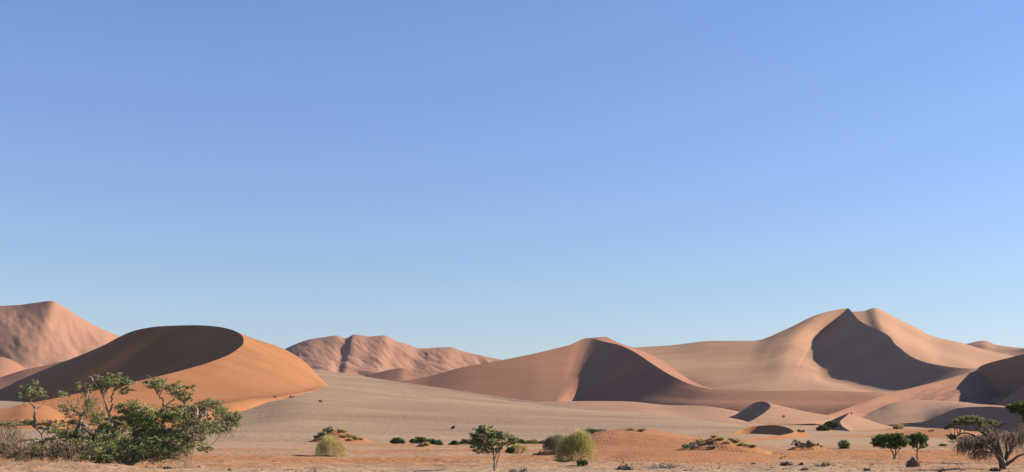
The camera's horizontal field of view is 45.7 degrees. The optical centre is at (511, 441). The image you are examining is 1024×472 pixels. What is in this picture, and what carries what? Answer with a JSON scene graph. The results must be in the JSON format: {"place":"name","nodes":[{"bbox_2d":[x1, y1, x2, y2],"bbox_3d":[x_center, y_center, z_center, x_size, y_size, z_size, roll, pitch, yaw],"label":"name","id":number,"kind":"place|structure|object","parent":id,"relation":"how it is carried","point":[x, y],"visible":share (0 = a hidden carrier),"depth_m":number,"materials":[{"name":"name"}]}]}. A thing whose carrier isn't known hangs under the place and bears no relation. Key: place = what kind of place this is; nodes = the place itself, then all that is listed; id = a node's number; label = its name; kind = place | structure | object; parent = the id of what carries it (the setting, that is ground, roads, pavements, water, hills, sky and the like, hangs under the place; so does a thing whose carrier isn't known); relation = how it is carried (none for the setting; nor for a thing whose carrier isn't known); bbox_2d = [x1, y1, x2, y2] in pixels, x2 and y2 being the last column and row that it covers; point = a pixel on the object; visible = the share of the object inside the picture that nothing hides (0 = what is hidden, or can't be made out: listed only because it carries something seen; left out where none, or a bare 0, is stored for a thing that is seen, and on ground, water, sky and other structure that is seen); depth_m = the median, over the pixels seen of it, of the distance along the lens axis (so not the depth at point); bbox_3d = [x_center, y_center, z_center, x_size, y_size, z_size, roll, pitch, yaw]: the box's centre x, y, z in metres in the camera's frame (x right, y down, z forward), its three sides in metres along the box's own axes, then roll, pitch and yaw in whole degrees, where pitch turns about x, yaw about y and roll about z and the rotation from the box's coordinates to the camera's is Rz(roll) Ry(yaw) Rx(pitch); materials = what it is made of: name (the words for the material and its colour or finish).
{"place":"outdoors","nodes":[
{"label":"outdoors","id":0,"kind":"place"},
{"bbox_2d":[0,357,24,376],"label":"sand dune","id":1,"kind":"structure","parent":0,"point":[8,366],"depth_m":1355.34,"materials":[{"name":"sand"}]},
{"bbox_2d":[0,361,64,396],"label":"sand dune","id":2,"kind":"structure","parent":0,"point":[7,380],"depth_m":1156.23,"materials":[{"name":"brown sand"}]},
{"bbox_2d":[0,403,69,428],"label":"sand dune","id":3,"kind":"structure","parent":0,"point":[22,411],"depth_m":468.64,"materials":[{"name":"orange sand"}]},
{"bbox_2d":[0,301,119,368],"bbox_3d":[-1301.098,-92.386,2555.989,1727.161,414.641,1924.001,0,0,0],"label":"sand dune","id":4,"kind":"structure","parent":0,"point":[37,334],"depth_m":2508.64,"materials":[{"name":"brown sand"}]},
{"bbox_2d":[0,325,327,428],"bbox_3d":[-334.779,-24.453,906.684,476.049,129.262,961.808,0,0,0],"label":"sand dune","id":5,"kind":"structure","parent":0,"point":[235,370],"depth_m":839.60,"materials":[{"name":"orange sand"}]},
{"bbox_2d":[0,369,749,441],"bbox_3d":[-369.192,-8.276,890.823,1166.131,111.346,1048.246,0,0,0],"label":"sand dune","id":6,"kind":"structure","parent":0,"point":[374,409],"depth_m":565.24,"materials":[{"name":"beige sand"}]},
{"bbox_2d":[308,425,370,441],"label":"sand mound","id":7,"kind":"object","parent":6,"relation":"on","point":[342,434],"visible":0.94,"depth_m":378.02,"materials":[{"name":"beige sand"}]},
{"bbox_2d":[583,428,596,432],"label":"crest shrub","id":8,"kind":"object","parent":6,"relation":"on","point":[591,430],"visible":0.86,"depth_m":475.12,"materials":[{"name":"green plant"}]},
{"bbox_2d":[285,335,499,375],"bbox_3d":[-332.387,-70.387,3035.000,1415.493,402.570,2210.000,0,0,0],"label":"sand dune","id":9,"kind":"structure","parent":0,"point":[360,355],"depth_m":3015.01,"materials":[{"name":"brown sand"}]},
{"bbox_2d":[365,368,431,381],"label":"sand dune","id":10,"kind":"structure","parent":0,"point":[399,374],"depth_m":2286.95,"materials":[{"name":"brown sand"}]},
{"bbox_2d":[0,425,1023,471],"bbox_3d":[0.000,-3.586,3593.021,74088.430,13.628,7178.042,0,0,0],"label":"ground","id":11,"kind":"structure","parent":0,"point":[359,457],"depth_m":163.09,"materials":[{"name":"sand"}]},
{"bbox_2d":[0,372,243,465],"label":"thorn tree","id":12,"kind":"object","parent":11,"relation":"on","point":[157,441],"visible":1,"depth_m":119.96,"materials":[{"name":"green plant"}]},
{"bbox_2d":[314,433,346,455],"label":"grass bush","id":13,"kind":"object","parent":11,"relation":"on","point":[335,442],"visible":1,"depth_m":212.21,"materials":[{"name":"plant"}]},
{"bbox_2d":[390,437,405,443],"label":"shrub","id":14,"kind":"object","parent":11,"relation":"on","point":[397,440],"visible":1,"depth_m":354.49,"materials":[{"name":"green plant"}]},
{"bbox_2d":[408,436,430,443],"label":"shrub","id":15,"kind":"object","parent":11,"relation":"on","point":[418,440],"visible":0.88,"depth_m":355.65,"materials":[{"name":"green plant"}]},
{"bbox_2d":[416,442,433,446],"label":"sand mound","id":16,"kind":"object","parent":11,"relation":"on","point":[425,444],"visible":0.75,"depth_m":314.62,"materials":[{"name":"sand"}]},
{"bbox_2d":[427,437,436,443],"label":"shrub","id":17,"kind":"object","parent":11,"relation":"on","point":[432,441],"visible":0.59,"depth_m":339.81,"materials":[{"name":"green plant"}]},
{"bbox_2d":[436,439,443,444],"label":"shrub","id":18,"kind":"object","parent":11,"relation":"on","point":[439,442],"visible":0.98,"depth_m":328.44,"materials":[{"name":"green plant"}]},
{"bbox_2d":[448,440,459,444],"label":"shrub","id":19,"kind":"object","parent":11,"relation":"on","point":[454,442],"visible":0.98,"depth_m":333.24,"materials":[{"name":"green plant"}]},
{"bbox_2d":[459,438,470,443],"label":"shrub","id":20,"kind":"object","parent":11,"relation":"on","point":[463,441],"visible":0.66,"depth_m":344.25,"materials":[{"name":"green plant"}]},
{"bbox_2d":[468,424,518,470],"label":"acacia tree","id":21,"kind":"object","parent":11,"relation":"on","point":[493,437],"visible":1,"depth_m":111.79,"materials":[{"name":"green plant"}]},
{"bbox_2d":[505,446,514,452],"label":"dark shrub","id":22,"kind":"object","parent":11,"relation":"on","point":[510,450],"visible":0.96,"depth_m":233.14,"materials":[{"name":"green plant"}]},
{"bbox_2d":[2,447,1023,471],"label":"stones","id":23,"kind":"object","parent":11,"relation":"on","point":[620,465],"visible":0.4,"depth_m":115.06,"materials":[{"name":"brown stone"}]},
{"bbox_2d":[511,439,527,443],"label":"shrub","id":24,"kind":"object","parent":11,"relation":"on","point":[522,441],"visible":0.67,"depth_m":353.47,"materials":[{"name":"green plant"}]},
{"bbox_2d":[510,443,529,452],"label":"yellow shrub","id":25,"kind":"object","parent":11,"relation":"on","point":[518,446],"visible":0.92,"depth_m":233.77,"materials":[{"name":"plant"}]},
{"bbox_2d":[526,439,538,443],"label":"shrub","id":26,"kind":"object","parent":11,"relation":"on","point":[533,441],"visible":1,"depth_m":354.50,"materials":[{"name":"green plant"}]},
{"bbox_2d":[551,426,596,460],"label":"nara bush","id":27,"kind":"object","parent":11,"relation":"on","point":[579,441],"visible":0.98,"depth_m":148.33,"materials":[{"name":"plant"}]},
{"bbox_2d":[576,459,588,465],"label":"shrub","id":28,"kind":"object","parent":11,"relation":"on","point":[580,462],"visible":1,"depth_m":124.11,"materials":[{"name":"green plant"}]},
{"bbox_2d":[612,464,633,469],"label":"dead brush","id":29,"kind":"object","parent":11,"relation":"on","point":[624,467],"visible":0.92,"depth_m":116.90,"materials":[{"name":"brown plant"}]},
{"bbox_2d":[646,463,680,468],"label":"dead branches","id":30,"kind":"object","parent":11,"relation":"on","point":[665,466],"visible":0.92,"depth_m":116.86,"materials":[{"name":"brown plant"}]},
{"bbox_2d":[675,434,771,453],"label":"sand mound","id":31,"kind":"object","parent":11,"relation":"on","point":[715,442],"visible":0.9,"depth_m":209.14,"materials":[{"name":"sand"}]},
{"bbox_2d":[780,460,798,465],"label":"dead brush","id":32,"kind":"object","parent":11,"relation":"on","point":[787,463],"visible":0.98,"depth_m":126.34,"materials":[{"name":"grey wood"}]},
{"bbox_2d":[787,440,827,450],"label":"sand mound","id":33,"kind":"object","parent":11,"relation":"on","point":[808,445],"visible":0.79,"depth_m":248.72,"materials":[{"name":"orange sand"}]},
{"bbox_2d":[816,425,830,430],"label":"slope bush","id":34,"kind":"object","parent":11,"relation":"on","point":[822,428],"visible":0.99,"depth_m":457.61,"materials":[{"name":"green plant"}]},
{"bbox_2d":[813,462,837,465],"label":"dead branches","id":35,"kind":"object","parent":11,"relation":"on","point":[826,464],"visible":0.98,"depth_m":123.13,"materials":[{"name":"grey wood"}]},
{"bbox_2d":[837,439,849,448],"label":"round bush","id":36,"kind":"object","parent":11,"relation":"on","point":[844,444],"visible":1,"depth_m":268.22,"materials":[{"name":"green plant"}]},
{"bbox_2d":[869,431,911,458],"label":"acacia tree","id":37,"kind":"object","parent":11,"relation":"on","point":[896,441],"visible":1,"depth_m":175.71,"materials":[{"name":"green plant"}]},
{"bbox_2d":[906,456,920,466],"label":"tree stump","id":38,"kind":"object","parent":11,"relation":"on","point":[912,462],"visible":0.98,"depth_m":115.06,"materials":[{"name":"brown wood"}]},
{"bbox_2d":[906,432,928,458],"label":"acacia tree","id":39,"kind":"object","parent":11,"relation":"on","point":[917,439],"visible":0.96,"depth_m":179.71,"materials":[{"name":"green plant"}]},
{"bbox_2d":[943,414,1023,469],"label":"camel thorn tree","id":40,"kind":"object","parent":11,"relation":"on","point":[991,444],"visible":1,"depth_m":107.85,"materials":[{"name":"brown plant"}]},
{"bbox_2d":[953,416,1023,432],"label":"sand dune","id":41,"kind":"structure","parent":11,"relation":"on","point":[1012,421],"depth_m":443.42,"materials":[{"name":"beige sand"}]},
{"bbox_2d":[991,422,1004,426],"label":"edge shrub","id":42,"kind":"object","parent":41,"relation":"on","point":[1000,423],"visible":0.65,"depth_m":443.66,"materials":[{"name":"green plant"}]},
{"bbox_2d":[989,467,1001,470],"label":"foot shrub","id":43,"kind":"object","parent":11,"relation":"on","point":[995,469],"visible":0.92,"depth_m":103.06,"materials":[{"name":"brown plant"}]},
{"bbox_2d":[1004,399,1023,427],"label":"camel thorn tree","id":44,"kind":"object","parent":11,"relation":"on","point":[1018,406],"visible":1,"depth_m":149.86,"materials":[{"name":"green plant"}]},
{"bbox_2d":[0,0,1023,359],"label":"sky","id":45,"kind":"structure","parent":0,"point":[498,179],"materials":[{"name":"blue"}]},
{"bbox_2d":[538,428,705,456],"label":"sand dune","id":46,"kind":"structure","parent":0,"point":[614,442],"depth_m":232.62,"materials":[{"name":"sand"}]},
{"bbox_2d":[541,433,572,452],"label":"dry shrub","id":47,"kind":"object","parent":46,"relation":"on","point":[549,443],"visible":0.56,"depth_m":210.75,"materials":[{"name":"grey plant"}]},
{"bbox_2d":[622,427,647,430],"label":"crest grass","id":48,"kind":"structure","parent":46,"relation":"on","point":[632,429],"depth_m":249.01,"materials":[{"name":"green plant"}]},
{"bbox_2d":[398,337,881,414],"bbox_3d":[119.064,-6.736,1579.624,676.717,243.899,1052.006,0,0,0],"label":"sand dune","id":49,"kind":"structure","parent":0,"point":[598,369],"depth_m":1320.60,"materials":[{"name":"brown sand"}]},
{"bbox_2d":[542,401,819,425],"bbox_3d":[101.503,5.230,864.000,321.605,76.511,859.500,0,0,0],"label":"sand dune","id":50,"kind":"structure","parent":0,"point":[713,414],"depth_m":896.50,"materials":[{"name":"beige sand"}]},
{"bbox_2d":[609,450,784,462],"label":"sand dune","id":51,"kind":"structure","parent":0,"point":[690,456],"depth_m":163.28,"materials":[{"name":"sand"}]},
{"bbox_2d":[732,425,813,441],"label":"sand dune","id":52,"kind":"structure","parent":0,"point":[781,432],"depth_m":402.69,"materials":[{"name":"beige sand"}]},
{"bbox_2d":[735,401,837,424],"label":"sand dune","id":53,"kind":"structure","parent":0,"point":[763,413],"depth_m":755.61,"materials":[{"name":"beige sand"}]},
{"bbox_2d":[632,308,1006,404],"bbox_3d":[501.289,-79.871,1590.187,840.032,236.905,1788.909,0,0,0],"label":"sand dune","id":54,"kind":"structure","parent":0,"point":[845,349],"depth_m":1553.83,"materials":[{"name":"brown sand"}]},
{"bbox_2d":[830,413,893,430],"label":"sand dune","id":55,"kind":"structure","parent":0,"point":[849,422],"depth_m":488.02,"materials":[{"name":"beige sand"}]},
{"bbox_2d":[823,420,839,428],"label":"slope bush","id":56,"kind":"object","parent":55,"relation":"on","point":[832,424],"visible":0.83,"depth_m":477.58,"materials":[{"name":"green plant"}]},
{"bbox_2d":[892,423,904,428],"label":"pale tussock","id":57,"kind":"object","parent":55,"relation":"on","point":[897,426],"visible":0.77,"depth_m":489.97,"materials":[{"name":"plant"}]},
{"bbox_2d":[816,354,1023,424],"bbox_3d":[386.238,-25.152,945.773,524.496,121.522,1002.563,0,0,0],"label":"sand dune","id":58,"kind":"structure","parent":0,"point":[985,384],"depth_m":1122.04,"materials":[{"name":"brown sand"}]},
{"bbox_2d":[865,428,978,437],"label":"sand dune","id":59,"kind":"structure","parent":0,"point":[939,433],"depth_m":390.39,"materials":[{"name":"sand"}]},
{"bbox_2d":[852,308,1013,368],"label":"sand dune","id":60,"kind":"structure","parent":0,"point":[914,342],"depth_m":1753.95,"materials":[{"name":"brown sand"}]},
{"bbox_2d":[863,400,1022,427],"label":"sand dune","id":61,"kind":"structure","parent":0,"point":[929,413],"depth_m":577.47,"materials":[{"name":"beige sand"}]},
{"bbox_2d":[967,341,1023,355],"bbox_3d":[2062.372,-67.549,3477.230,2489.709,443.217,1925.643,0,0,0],"label":"sand dune","id":62,"kind":"structure","parent":0,"point":[1007,350],"depth_m":3459.78,"materials":[{"name":"brown sand"}]},
{"bbox_2d":[998,385,1023,405],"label":"sand dune","id":63,"kind":"structure","parent":0,"point":[1017,395],"depth_m":878.75,"materials":[{"name":"beige sand"}]}
]}

